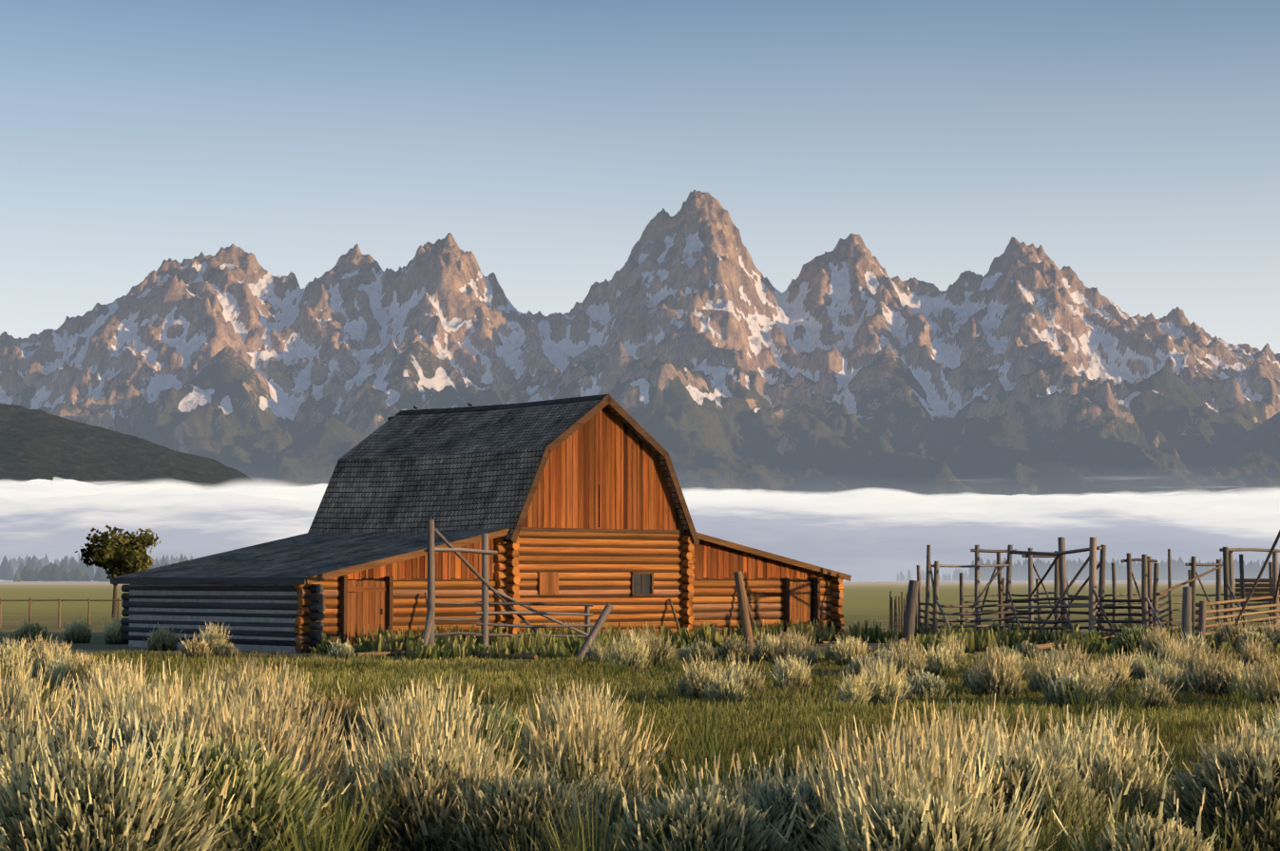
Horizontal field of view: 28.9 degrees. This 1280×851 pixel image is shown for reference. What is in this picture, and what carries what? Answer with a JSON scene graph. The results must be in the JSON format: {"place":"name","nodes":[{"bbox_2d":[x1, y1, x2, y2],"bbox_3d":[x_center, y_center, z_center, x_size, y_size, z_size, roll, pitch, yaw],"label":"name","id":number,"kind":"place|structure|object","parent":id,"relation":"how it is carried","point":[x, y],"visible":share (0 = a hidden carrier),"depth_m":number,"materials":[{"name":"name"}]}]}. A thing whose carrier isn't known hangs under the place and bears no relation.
{"place":"outdoors","nodes":[
{"label":"outdoors","id":0,"kind":"place"},
{"bbox_2d":[0,403,262,488],"bbox_3d":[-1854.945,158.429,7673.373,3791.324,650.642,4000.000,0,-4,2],"label":"hill","id":1,"kind":"structure","parent":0,"point":[38,444],"depth_m":7226.27,"materials":[{"name":"green plant"}]},
{"bbox_2d":[0,190,1279,496],"bbox_3d":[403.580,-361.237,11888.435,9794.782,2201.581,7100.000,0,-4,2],"label":"mountain range","id":2,"kind":"structure","parent":0,"point":[697,346],"depth_m":12601.16,"materials":[{"name":"grey stone"}]},
{"bbox_2d":[0,477,1279,581],"bbox_3d":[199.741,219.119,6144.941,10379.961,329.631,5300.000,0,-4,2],"label":"cloud","id":3,"kind":"structure","parent":0,"point":[874,535],"depth_m":4549.01,"materials":[{"name":"white"}]},
{"bbox_2d":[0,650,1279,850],"bbox_3d":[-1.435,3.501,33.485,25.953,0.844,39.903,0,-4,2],"label":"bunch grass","id":4,"kind":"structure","parent":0,"point":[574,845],"depth_m":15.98,"materials":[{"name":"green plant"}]},
{"bbox_2d":[0,581,1279,787],"bbox_3d":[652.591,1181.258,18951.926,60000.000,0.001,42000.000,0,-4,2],"label":"ground","id":5,"kind":"structure","parent":0,"point":[865,601],"depth_m":180.04,"materials":[{"name":"green plant"}]},
{"bbox_2d":[74,524,161,617],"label":"lone tree","id":6,"kind":"object","parent":5,"relation":"on","point":[121,551],"depth_m":121.44,"materials":[{"name":"green plant"}]},
{"bbox_2d":[110,394,851,653],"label":"barn","id":7,"kind":"structure","parent":5,"relation":"on","point":[577,500],"depth_m":69.21,"materials":[{"name":"brown wood"}]},
{"bbox_2d":[0,614,1279,850],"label":"sagebrush flower spikes","id":8,"kind":"object","parent":5,"relation":"on","point":[422,714],"visible":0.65,"depth_m":17.73,"materials":[{"name":"beige plant"}]},
{"bbox_2d":[0,622,1279,850],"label":"sagebrush shoots","id":9,"kind":"object","parent":5,"relation":"on","point":[758,833],"visible":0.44,"depth_m":15.63,"materials":[{"name":"green plant"}]},
{"bbox_2d":[0,519,1279,660],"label":"fence","id":10,"kind":"object","parent":5,"relation":"on","point":[1264,591],"visible":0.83,"depth_m":70.66,"materials":[{"name":"brown wood"}]},
{"bbox_2d":[0,554,1279,581],"bbox_3d":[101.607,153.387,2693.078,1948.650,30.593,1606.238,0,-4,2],"label":"tree","id":11,"kind":"object","parent":5,"relation":"on","point":[34,568],"visible":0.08,"depth_m":2690.87,"materials":[{"name":"green plant"}]},
{"bbox_2d":[0,631,1279,850],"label":"sagebrush","id":12,"kind":"object","parent":5,"relation":"on","point":[1244,820],"visible":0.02,"depth_m":15.47,"materials":[{"name":"green plant"}]},
{"bbox_2d":[308,616,1279,662],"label":"weeds","id":13,"kind":"object","parent":5,"relation":"on","point":[453,646],"visible":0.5,"depth_m":64.59,"materials":[{"name":"green plant"}]},
{"bbox_2d":[0,0,1279,354],"label":"sky","id":14,"kind":"structure","parent":0,"point":[1136,143],"materials":[{"name":"blue"}]},
{"bbox_2d":[13,649,1279,850],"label":"grass","id":15,"kind":"structure","parent":0,"point":[772,716],"depth_m":35.45,"materials":[{"name":"green plant"}]},
{"bbox_2d":[252,473,1278,496],"bbox_3d":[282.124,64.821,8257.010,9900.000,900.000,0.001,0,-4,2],"label":"cloud","id":16,"kind":"structure","parent":0,"point":[971,488],"depth_m":8213.33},
{"bbox_2d":[683,486,1279,496],"bbox_3d":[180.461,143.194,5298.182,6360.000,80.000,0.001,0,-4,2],"label":"cloud","id":17,"kind":"structure","parent":0,"point":[1038,495],"depth_m":5271.92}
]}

